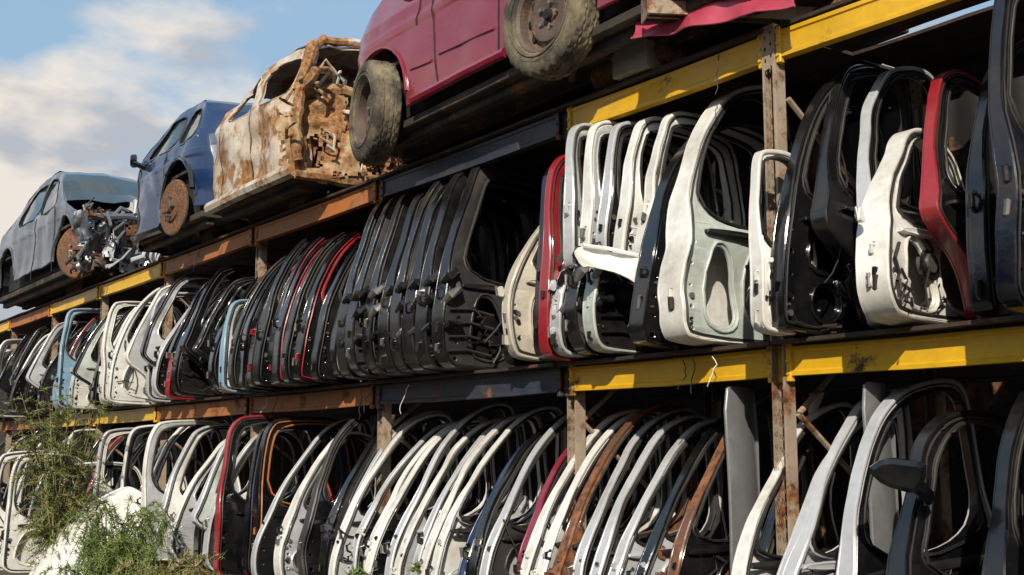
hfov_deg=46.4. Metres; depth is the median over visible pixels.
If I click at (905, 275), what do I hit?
car door
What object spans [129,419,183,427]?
rack beam
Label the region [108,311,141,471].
rack cross brace
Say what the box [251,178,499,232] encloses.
deck boards
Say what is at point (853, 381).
rack beam
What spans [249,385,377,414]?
rack beam
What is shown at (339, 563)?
car door
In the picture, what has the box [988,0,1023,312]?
car door
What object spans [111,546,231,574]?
dry weed
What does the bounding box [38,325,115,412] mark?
car door
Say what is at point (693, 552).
car door
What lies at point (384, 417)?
rack upright
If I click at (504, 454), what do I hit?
rack upright
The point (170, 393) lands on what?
car door
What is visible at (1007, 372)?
rack beam
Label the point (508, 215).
tailgate
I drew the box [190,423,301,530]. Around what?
car door
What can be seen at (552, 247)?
car door
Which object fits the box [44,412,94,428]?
rack beam
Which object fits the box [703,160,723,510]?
rack upright
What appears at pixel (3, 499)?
car door
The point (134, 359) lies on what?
car door
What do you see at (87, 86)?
sky
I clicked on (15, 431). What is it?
rack beam
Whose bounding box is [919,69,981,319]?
car door
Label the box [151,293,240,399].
car door
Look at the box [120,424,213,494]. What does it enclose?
car door
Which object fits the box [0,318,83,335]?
deck boards
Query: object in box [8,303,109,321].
deck boards
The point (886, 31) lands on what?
deck boards
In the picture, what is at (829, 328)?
scrap fragments
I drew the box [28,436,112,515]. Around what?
car door
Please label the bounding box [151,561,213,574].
rack beam
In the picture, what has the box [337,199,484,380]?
tailgate
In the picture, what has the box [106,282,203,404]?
car door
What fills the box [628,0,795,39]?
crumpled bonnet
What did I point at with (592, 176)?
tailgate
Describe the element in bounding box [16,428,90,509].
car door
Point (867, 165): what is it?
car door
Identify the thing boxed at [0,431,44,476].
car door
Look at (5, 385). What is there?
car door
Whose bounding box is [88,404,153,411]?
deck boards
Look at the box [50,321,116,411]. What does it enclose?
car door
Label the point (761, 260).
door shell
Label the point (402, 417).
rack cross brace
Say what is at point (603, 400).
rack cross brace
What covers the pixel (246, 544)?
car door
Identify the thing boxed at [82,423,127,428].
rack beam
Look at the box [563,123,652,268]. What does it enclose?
tailgate
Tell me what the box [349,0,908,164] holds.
maroon hatchback
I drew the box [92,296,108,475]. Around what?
rack upright
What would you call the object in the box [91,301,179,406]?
car door
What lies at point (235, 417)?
rack beam
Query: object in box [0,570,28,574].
ground
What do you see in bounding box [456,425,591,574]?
car door
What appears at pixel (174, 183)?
blue suv
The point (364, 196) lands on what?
rack beam
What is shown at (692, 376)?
hanging cable
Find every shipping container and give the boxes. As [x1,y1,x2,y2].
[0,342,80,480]
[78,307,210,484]
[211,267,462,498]
[462,76,1023,549]
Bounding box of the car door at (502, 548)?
[476,410,613,574]
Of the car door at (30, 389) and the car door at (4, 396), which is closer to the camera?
the car door at (30, 389)
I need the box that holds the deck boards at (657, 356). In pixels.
[557,341,781,365]
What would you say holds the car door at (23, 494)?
on the deck boards
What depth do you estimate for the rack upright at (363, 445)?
11.73 m
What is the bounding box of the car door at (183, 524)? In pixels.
[167,437,249,564]
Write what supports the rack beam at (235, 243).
attached to the rack upright at (261, 261)
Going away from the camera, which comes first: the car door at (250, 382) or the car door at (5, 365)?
the car door at (250, 382)
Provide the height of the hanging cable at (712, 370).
0.158 m
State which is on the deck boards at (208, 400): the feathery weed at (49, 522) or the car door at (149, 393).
the car door at (149, 393)
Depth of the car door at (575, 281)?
6.80 m
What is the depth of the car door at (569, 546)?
6.89 m
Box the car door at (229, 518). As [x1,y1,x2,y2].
[213,415,332,574]
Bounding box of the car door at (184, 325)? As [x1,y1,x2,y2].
[168,276,243,357]
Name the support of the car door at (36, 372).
on the deck boards at (83, 412)
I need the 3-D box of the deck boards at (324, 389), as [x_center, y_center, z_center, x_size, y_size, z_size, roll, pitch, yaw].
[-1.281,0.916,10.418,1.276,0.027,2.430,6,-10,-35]
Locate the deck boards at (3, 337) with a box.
[0,333,43,344]
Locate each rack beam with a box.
[0,320,9,333]
[0,421,3,431]
[3,417,43,431]
[9,305,51,330]
[12,428,41,433]
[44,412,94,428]
[50,286,100,316]
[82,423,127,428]
[92,406,157,425]
[98,262,164,299]
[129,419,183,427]
[136,298,188,321]
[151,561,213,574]
[156,397,249,421]
[162,228,256,277]
[186,414,249,423]
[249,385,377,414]
[254,181,380,245]
[262,406,360,417]
[365,397,505,418]
[377,366,569,407]
[380,111,567,200]
[506,383,711,407]
[507,157,669,213]
[567,32,771,132]
[568,346,782,395]
[707,78,919,163]
[712,369,932,400]
[775,0,959,64]
[785,326,1023,381]
[923,50,1023,103]
[936,362,1023,383]
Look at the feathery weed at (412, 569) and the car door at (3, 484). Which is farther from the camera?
the car door at (3, 484)
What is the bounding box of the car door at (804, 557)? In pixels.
[781,388,912,574]
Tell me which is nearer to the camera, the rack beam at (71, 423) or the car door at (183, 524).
the car door at (183, 524)
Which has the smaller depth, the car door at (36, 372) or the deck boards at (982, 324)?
the deck boards at (982, 324)
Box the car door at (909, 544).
[886,410,1023,574]
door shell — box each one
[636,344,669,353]
[749,149,816,335]
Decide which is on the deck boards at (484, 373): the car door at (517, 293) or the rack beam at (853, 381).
the car door at (517, 293)
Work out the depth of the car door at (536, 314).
7.14 m
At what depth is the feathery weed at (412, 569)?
6.52 m
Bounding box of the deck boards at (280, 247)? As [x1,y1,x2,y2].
[160,225,356,268]
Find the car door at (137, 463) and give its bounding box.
[59,429,140,489]
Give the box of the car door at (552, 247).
[538,154,646,361]
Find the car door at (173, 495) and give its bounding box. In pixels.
[159,423,249,523]
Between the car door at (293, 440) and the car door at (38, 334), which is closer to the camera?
the car door at (293, 440)
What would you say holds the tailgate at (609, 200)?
on the car door at (607, 301)
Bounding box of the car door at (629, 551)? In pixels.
[608,418,729,574]
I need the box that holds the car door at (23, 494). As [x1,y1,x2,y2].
[19,429,93,515]
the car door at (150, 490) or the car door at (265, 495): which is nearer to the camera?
the car door at (265, 495)
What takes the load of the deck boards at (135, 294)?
on the rack beam at (86, 297)
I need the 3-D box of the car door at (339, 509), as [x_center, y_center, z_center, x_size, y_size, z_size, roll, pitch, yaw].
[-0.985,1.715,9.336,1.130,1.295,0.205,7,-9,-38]
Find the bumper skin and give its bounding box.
[574,244,638,282]
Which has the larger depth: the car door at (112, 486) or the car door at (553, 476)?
the car door at (112, 486)
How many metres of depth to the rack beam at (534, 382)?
7.97 m
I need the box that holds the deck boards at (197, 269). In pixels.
[96,260,249,291]
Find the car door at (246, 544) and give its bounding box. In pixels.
[241,424,346,574]
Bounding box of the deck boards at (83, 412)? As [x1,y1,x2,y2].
[39,410,88,416]
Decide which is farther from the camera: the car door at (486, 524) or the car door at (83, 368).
the car door at (83, 368)
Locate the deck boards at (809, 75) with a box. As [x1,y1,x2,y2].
[558,28,892,127]
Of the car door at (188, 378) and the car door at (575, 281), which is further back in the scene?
the car door at (188, 378)
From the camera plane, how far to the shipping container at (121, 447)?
18.30 m
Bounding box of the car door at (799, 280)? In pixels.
[769,67,918,336]
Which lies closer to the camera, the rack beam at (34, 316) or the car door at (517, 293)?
the car door at (517, 293)
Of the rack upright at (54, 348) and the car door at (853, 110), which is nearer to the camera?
the car door at (853, 110)
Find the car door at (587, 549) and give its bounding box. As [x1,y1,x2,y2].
[566,408,708,574]
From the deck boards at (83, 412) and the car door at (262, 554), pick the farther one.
the deck boards at (83, 412)
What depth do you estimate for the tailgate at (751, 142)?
6.71 m
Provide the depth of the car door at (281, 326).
9.85 m
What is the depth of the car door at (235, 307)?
10.74 m
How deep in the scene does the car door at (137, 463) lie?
14.89 m
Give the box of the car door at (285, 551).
[273,432,376,574]
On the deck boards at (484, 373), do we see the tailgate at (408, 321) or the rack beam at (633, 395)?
the tailgate at (408, 321)
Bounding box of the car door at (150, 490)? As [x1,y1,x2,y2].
[140,420,240,560]
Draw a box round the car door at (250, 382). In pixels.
[247,244,354,390]
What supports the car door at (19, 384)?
on the deck boards at (83, 412)
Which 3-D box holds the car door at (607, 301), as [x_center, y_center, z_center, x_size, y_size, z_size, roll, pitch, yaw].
[0.907,-0.131,7.013,1.180,1.086,0.177,5,-10,-33]
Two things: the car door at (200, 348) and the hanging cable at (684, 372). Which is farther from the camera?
the car door at (200, 348)
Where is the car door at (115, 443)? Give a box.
[84,424,172,506]
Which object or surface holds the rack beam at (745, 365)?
attached to the rack upright at (783, 393)
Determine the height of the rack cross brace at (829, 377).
3.225 m
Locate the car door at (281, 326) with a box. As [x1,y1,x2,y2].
[272,237,360,387]
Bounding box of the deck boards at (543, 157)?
[374,107,626,186]
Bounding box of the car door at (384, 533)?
[364,420,495,574]
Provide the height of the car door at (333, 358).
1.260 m
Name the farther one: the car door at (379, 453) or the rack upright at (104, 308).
the rack upright at (104, 308)
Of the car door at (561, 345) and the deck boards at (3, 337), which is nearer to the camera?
the car door at (561, 345)
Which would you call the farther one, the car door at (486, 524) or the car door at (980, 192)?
the car door at (486, 524)
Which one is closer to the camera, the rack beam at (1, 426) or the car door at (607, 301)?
the car door at (607, 301)
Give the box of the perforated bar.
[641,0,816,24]
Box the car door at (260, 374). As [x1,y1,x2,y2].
[252,226,359,387]
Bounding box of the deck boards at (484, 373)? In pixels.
[368,363,564,383]
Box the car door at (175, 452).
[93,427,187,498]
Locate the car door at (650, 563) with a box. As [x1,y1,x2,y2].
[626,403,774,574]
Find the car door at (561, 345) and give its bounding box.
[547,198,642,359]
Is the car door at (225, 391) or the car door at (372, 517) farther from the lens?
the car door at (225, 391)
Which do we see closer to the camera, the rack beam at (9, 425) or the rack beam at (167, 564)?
the rack beam at (167, 564)
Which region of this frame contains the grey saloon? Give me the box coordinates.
[0,171,168,309]
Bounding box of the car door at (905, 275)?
[854,128,967,326]
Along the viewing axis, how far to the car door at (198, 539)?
11.12 m
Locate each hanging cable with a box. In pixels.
[677,359,686,388]
[690,358,695,393]
[707,356,716,386]
[715,52,718,93]
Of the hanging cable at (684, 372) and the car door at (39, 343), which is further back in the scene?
the car door at (39, 343)
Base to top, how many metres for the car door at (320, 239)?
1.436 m
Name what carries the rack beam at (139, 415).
attached to the rack upright at (167, 322)
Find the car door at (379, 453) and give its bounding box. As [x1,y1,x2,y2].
[328,410,449,546]
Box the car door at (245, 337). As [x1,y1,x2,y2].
[238,250,349,391]
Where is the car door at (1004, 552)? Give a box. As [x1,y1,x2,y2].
[981,387,1023,574]
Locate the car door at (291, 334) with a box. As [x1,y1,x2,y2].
[280,227,361,385]
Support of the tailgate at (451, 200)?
on the deck boards at (484, 373)
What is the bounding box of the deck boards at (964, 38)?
[853,0,1023,72]
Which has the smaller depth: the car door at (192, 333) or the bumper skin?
the bumper skin
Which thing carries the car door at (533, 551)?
on the deck boards
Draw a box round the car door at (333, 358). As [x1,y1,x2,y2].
[329,300,368,380]
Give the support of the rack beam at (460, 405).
attached to the rack upright at (363, 445)
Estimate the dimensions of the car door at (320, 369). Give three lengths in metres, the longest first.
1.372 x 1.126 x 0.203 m
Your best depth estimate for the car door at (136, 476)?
13.73 m
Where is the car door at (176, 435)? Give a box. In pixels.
[137,416,238,525]
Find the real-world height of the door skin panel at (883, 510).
1.380 m
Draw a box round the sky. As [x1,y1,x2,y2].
[0,0,993,351]
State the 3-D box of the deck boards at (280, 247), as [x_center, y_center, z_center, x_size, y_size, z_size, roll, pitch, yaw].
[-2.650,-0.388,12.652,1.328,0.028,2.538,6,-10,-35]
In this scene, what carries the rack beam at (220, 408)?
attached to the rack upright at (261, 261)
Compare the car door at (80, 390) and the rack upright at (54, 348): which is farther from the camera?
the rack upright at (54, 348)
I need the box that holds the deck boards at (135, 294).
[48,284,153,307]
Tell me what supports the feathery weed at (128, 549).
on the ground
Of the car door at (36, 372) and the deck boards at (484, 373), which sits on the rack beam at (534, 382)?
the deck boards at (484, 373)
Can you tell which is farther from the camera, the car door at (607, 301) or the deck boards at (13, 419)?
the deck boards at (13, 419)
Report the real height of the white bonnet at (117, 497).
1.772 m
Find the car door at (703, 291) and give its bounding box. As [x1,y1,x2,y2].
[657,85,792,347]
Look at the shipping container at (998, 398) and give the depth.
7.55 m
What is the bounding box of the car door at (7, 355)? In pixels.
[0,347,46,418]
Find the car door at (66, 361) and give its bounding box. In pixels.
[56,308,135,409]
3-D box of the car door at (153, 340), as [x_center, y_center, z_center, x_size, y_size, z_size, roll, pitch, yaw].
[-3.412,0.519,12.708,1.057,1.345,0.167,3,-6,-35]
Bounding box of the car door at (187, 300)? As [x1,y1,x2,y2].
[97,298,190,406]
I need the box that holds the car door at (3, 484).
[0,433,59,503]
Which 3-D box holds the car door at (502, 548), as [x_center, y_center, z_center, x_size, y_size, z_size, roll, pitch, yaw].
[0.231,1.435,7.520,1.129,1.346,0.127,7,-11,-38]
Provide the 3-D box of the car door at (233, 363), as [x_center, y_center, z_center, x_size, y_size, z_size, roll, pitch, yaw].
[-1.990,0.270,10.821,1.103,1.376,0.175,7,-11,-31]
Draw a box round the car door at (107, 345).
[98,301,181,405]
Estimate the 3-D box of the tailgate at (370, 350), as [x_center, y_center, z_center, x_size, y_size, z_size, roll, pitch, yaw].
[-0.512,-0.044,8.957,1.319,1.454,0.295,5,-9,-31]
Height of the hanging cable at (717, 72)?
0.238 m
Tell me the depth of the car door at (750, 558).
5.67 m
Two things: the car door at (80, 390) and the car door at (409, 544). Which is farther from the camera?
the car door at (80, 390)
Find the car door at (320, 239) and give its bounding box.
[268,226,360,387]
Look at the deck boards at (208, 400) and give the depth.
12.09 m
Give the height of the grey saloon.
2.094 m
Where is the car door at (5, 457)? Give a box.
[0,450,73,570]
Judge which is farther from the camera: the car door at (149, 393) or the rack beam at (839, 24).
the car door at (149, 393)
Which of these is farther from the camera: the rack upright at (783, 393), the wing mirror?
the rack upright at (783, 393)
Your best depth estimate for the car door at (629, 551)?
6.48 m
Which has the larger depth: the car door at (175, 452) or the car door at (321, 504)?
the car door at (175, 452)
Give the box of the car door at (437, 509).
[410,413,548,574]
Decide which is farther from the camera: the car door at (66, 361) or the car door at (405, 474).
the car door at (66, 361)
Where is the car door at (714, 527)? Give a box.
[589,415,727,574]
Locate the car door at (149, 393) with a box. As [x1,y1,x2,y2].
[143,292,227,401]
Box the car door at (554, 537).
[530,411,675,574]
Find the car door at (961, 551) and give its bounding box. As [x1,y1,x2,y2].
[836,379,991,574]
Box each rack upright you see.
[3,327,17,483]
[9,359,18,478]
[45,313,58,475]
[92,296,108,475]
[158,273,173,490]
[183,298,191,484]
[249,241,266,474]
[360,406,371,478]
[376,196,394,513]
[501,200,513,500]
[565,139,585,529]
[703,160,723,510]
[761,23,798,554]
[909,79,952,548]
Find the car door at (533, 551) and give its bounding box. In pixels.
[513,409,661,574]
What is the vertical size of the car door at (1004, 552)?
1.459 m
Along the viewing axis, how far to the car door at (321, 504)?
9.30 m
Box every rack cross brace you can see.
[11,363,47,465]
[54,336,97,470]
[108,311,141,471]
[168,298,206,465]
[267,262,335,497]
[391,402,461,491]
[585,389,675,511]
[786,97,855,475]
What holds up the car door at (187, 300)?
on the deck boards at (129, 408)
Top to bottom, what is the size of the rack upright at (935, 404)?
3.862 m
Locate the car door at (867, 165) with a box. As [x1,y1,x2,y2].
[856,66,949,329]
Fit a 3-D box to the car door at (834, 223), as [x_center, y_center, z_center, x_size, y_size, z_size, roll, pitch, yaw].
[1.827,-0.457,5.919,1.101,1.448,0.182,9,-16,-43]
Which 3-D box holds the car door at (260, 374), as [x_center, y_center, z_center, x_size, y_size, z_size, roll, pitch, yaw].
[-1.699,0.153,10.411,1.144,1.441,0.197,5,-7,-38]
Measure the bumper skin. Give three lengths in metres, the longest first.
0.394 x 0.246 x 0.187 m
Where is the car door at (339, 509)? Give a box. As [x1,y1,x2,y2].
[318,424,438,574]
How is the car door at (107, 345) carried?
on the deck boards at (129, 408)
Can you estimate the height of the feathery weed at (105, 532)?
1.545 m
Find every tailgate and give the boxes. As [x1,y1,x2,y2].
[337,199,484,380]
[345,194,499,378]
[362,187,514,377]
[378,191,525,376]
[390,177,536,374]
[401,183,539,373]
[415,171,562,371]
[431,163,563,370]
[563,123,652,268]
[579,120,678,246]
[595,121,718,251]
[613,116,744,253]
[634,111,766,253]
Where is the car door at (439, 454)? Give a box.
[380,403,519,574]
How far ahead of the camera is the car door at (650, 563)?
6.31 m
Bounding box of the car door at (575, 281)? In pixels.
[564,179,623,357]
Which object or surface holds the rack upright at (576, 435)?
on the ground
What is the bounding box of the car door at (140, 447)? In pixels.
[114,431,200,492]
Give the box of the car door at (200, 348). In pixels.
[192,277,254,390]
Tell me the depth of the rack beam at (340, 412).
12.37 m
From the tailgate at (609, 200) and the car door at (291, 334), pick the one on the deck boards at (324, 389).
the car door at (291, 334)
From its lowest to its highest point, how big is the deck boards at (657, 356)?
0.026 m
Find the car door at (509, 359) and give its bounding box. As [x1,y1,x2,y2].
[503,257,543,365]
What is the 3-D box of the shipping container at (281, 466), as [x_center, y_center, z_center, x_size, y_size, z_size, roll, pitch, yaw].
[-1.295,1.736,14.291,2.410,3.920,6.152,6,-10,-35]
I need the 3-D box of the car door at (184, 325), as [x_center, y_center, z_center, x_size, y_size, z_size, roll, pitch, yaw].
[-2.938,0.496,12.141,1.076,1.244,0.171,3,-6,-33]
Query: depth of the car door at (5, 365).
18.36 m
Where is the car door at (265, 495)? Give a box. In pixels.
[251,417,358,552]
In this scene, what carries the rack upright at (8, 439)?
on the ground
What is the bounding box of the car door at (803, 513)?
[776,416,898,574]
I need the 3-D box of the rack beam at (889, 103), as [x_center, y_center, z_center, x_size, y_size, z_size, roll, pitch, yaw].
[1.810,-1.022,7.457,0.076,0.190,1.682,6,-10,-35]
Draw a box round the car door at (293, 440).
[200,431,305,570]
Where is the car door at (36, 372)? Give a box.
[26,321,88,389]
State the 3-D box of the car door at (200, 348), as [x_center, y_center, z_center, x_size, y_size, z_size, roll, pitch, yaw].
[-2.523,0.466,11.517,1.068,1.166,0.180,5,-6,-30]
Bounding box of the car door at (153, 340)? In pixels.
[140,274,233,366]
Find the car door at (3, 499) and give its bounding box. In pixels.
[0,434,77,509]
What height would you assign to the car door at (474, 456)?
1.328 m
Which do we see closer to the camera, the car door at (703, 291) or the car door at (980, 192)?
the car door at (980, 192)
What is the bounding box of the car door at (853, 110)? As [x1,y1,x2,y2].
[794,104,884,337]
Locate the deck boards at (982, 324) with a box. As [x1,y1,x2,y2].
[770,314,1023,345]
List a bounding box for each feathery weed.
[0,384,116,574]
[36,492,177,574]
[74,534,170,574]
[344,558,423,574]
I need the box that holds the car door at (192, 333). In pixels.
[180,265,255,395]
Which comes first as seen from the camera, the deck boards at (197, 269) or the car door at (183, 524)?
the car door at (183, 524)
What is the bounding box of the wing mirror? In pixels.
[869,458,934,505]
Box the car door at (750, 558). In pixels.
[731,402,869,574]
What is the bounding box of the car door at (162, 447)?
[139,426,200,491]
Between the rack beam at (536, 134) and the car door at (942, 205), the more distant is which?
the rack beam at (536, 134)
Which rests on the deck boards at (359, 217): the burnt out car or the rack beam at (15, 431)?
the burnt out car
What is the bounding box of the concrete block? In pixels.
[612,39,662,80]
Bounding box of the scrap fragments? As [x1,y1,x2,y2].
[97,305,1023,407]
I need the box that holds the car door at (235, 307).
[219,299,265,396]
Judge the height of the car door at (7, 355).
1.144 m
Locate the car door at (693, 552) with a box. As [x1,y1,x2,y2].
[655,387,827,574]
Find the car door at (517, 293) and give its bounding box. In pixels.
[495,194,563,362]
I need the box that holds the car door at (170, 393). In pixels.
[164,272,254,399]
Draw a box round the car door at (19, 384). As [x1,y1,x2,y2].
[8,332,84,414]
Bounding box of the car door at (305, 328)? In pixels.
[292,227,364,385]
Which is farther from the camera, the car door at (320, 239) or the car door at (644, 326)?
the car door at (320, 239)
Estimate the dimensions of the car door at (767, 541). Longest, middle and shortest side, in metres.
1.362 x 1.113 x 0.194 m
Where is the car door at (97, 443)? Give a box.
[68,421,157,510]
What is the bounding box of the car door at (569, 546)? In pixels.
[544,400,696,574]
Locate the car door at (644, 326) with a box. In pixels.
[629,116,763,349]
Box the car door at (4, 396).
[0,339,59,417]
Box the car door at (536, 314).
[533,166,602,362]
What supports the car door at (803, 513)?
on the deck boards
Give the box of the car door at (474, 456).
[415,414,546,574]
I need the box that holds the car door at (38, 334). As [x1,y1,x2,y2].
[9,324,81,385]
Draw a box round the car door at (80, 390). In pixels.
[68,317,120,409]
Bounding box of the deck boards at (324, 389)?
[242,382,377,396]
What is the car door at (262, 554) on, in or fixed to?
on the deck boards
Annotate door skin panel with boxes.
[724,386,761,574]
[862,382,898,552]
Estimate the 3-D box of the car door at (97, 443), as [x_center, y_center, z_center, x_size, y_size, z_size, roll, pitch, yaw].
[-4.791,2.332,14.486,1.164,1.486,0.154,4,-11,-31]
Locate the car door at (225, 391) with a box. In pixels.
[214,320,246,394]
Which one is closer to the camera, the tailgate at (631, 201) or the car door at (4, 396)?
the tailgate at (631, 201)
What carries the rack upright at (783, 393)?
on the ground
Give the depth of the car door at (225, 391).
11.16 m
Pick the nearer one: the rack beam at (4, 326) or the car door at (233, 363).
the car door at (233, 363)
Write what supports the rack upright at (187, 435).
on the ground
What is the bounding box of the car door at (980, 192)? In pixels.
[965,36,1023,317]
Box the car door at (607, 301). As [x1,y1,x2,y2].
[582,175,723,355]
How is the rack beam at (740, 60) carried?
attached to the rack upright at (783, 393)
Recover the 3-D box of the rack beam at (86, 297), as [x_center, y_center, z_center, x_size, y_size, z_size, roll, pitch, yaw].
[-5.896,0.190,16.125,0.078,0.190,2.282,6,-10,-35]
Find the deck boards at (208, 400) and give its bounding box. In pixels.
[151,394,249,405]
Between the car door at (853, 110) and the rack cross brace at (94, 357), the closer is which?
the car door at (853, 110)
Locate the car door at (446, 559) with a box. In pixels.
[425,406,567,574]
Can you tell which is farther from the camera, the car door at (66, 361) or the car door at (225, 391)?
the car door at (66, 361)
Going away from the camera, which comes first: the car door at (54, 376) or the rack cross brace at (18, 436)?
the car door at (54, 376)
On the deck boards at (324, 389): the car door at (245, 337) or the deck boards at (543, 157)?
the car door at (245, 337)
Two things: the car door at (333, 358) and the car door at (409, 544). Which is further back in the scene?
the car door at (333, 358)
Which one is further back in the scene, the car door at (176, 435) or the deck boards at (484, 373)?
the car door at (176, 435)
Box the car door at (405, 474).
[359,416,487,566]
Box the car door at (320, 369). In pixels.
[310,239,367,384]
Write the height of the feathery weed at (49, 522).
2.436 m
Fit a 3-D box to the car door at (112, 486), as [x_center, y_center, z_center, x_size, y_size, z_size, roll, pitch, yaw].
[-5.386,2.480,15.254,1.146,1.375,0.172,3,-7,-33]
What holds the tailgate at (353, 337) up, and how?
on the deck boards at (484, 373)
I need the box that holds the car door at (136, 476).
[57,462,141,522]
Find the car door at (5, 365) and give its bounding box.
[4,330,60,417]
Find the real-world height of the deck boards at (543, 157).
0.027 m
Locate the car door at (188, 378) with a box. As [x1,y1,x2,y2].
[171,283,248,397]
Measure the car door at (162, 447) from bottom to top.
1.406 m
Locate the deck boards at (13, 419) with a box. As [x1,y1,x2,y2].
[0,415,41,420]
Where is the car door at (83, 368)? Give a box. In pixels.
[72,311,160,407]
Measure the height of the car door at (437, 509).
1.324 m
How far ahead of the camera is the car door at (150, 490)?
11.89 m
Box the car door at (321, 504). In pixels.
[297,404,419,574]
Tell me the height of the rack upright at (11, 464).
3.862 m
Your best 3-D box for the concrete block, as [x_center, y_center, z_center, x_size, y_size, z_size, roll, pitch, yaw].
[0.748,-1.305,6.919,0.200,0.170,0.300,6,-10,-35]
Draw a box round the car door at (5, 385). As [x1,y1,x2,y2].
[0,330,72,415]
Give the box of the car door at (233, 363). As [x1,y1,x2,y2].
[228,247,344,391]
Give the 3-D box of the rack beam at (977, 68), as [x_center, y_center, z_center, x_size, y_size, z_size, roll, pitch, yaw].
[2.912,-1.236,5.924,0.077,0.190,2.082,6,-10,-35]
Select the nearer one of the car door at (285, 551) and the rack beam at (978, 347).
the rack beam at (978, 347)
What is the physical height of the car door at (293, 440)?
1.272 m
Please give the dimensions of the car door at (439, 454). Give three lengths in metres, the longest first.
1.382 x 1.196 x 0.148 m
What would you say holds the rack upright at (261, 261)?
on the ground
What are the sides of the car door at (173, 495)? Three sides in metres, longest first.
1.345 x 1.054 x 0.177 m
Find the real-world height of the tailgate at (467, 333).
1.468 m
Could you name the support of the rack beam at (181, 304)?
attached to the rack upright at (187, 435)
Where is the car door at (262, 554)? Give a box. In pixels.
[251,417,374,574]
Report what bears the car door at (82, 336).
on the deck boards at (83, 412)
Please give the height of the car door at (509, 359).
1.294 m
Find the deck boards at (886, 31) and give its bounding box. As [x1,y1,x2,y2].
[775,0,989,51]
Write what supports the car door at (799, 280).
on the deck boards at (982, 324)
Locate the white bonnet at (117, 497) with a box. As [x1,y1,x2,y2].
[29,487,140,574]
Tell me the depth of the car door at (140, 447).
13.26 m
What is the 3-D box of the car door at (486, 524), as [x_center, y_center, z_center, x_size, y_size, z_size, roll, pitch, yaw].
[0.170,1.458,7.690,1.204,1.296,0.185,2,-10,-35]
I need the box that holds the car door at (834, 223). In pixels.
[810,64,921,330]
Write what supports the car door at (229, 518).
on the deck boards
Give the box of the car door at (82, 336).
[58,307,142,410]
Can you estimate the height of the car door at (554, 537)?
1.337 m
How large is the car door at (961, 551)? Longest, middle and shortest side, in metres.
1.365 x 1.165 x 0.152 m
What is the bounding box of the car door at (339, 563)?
[328,413,460,574]
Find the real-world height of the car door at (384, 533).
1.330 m
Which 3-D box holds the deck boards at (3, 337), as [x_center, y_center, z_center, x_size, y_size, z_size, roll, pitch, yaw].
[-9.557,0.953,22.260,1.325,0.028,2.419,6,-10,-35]
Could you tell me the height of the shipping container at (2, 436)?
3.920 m
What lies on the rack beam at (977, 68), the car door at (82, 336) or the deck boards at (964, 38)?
the deck boards at (964, 38)
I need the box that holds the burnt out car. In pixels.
[204,35,406,223]
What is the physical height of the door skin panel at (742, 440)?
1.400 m
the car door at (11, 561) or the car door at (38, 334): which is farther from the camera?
the car door at (38, 334)
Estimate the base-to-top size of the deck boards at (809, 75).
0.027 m
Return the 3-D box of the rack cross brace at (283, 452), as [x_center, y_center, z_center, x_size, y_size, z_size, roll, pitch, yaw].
[-1.904,1.391,11.390,1.069,3.225,0.028,6,-10,-35]
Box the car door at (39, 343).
[14,331,95,381]
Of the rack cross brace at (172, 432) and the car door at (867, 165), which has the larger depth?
the rack cross brace at (172, 432)
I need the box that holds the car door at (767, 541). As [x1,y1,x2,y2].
[757,400,868,554]
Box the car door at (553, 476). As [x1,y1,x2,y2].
[514,409,645,574]
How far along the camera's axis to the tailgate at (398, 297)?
8.36 m
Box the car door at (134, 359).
[125,284,218,379]
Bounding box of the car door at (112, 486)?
[47,428,116,508]
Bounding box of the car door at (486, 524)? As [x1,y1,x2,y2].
[459,414,599,574]
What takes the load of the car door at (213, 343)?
on the deck boards at (324, 389)
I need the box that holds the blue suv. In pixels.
[130,100,252,255]
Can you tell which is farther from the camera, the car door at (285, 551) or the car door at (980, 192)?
the car door at (285, 551)
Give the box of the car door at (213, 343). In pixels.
[206,269,311,389]
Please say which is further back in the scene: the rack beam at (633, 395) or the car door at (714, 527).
the rack beam at (633, 395)
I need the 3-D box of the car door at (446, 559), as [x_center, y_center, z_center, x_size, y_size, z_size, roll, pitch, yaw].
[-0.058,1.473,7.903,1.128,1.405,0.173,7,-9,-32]
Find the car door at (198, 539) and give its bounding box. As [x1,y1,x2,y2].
[193,430,300,566]
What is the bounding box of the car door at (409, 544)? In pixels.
[390,418,532,574]
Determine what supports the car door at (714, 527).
on the deck boards
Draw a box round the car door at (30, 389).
[23,319,99,413]
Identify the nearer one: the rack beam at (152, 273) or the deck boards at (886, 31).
the deck boards at (886, 31)
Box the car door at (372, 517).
[345,422,480,574]
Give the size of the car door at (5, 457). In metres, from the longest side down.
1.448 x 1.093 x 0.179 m
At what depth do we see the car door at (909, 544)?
4.99 m
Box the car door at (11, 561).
[0,453,88,572]
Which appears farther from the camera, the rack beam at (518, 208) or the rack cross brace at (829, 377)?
the rack beam at (518, 208)
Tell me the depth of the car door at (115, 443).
14.09 m
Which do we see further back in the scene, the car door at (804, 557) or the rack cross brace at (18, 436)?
the rack cross brace at (18, 436)

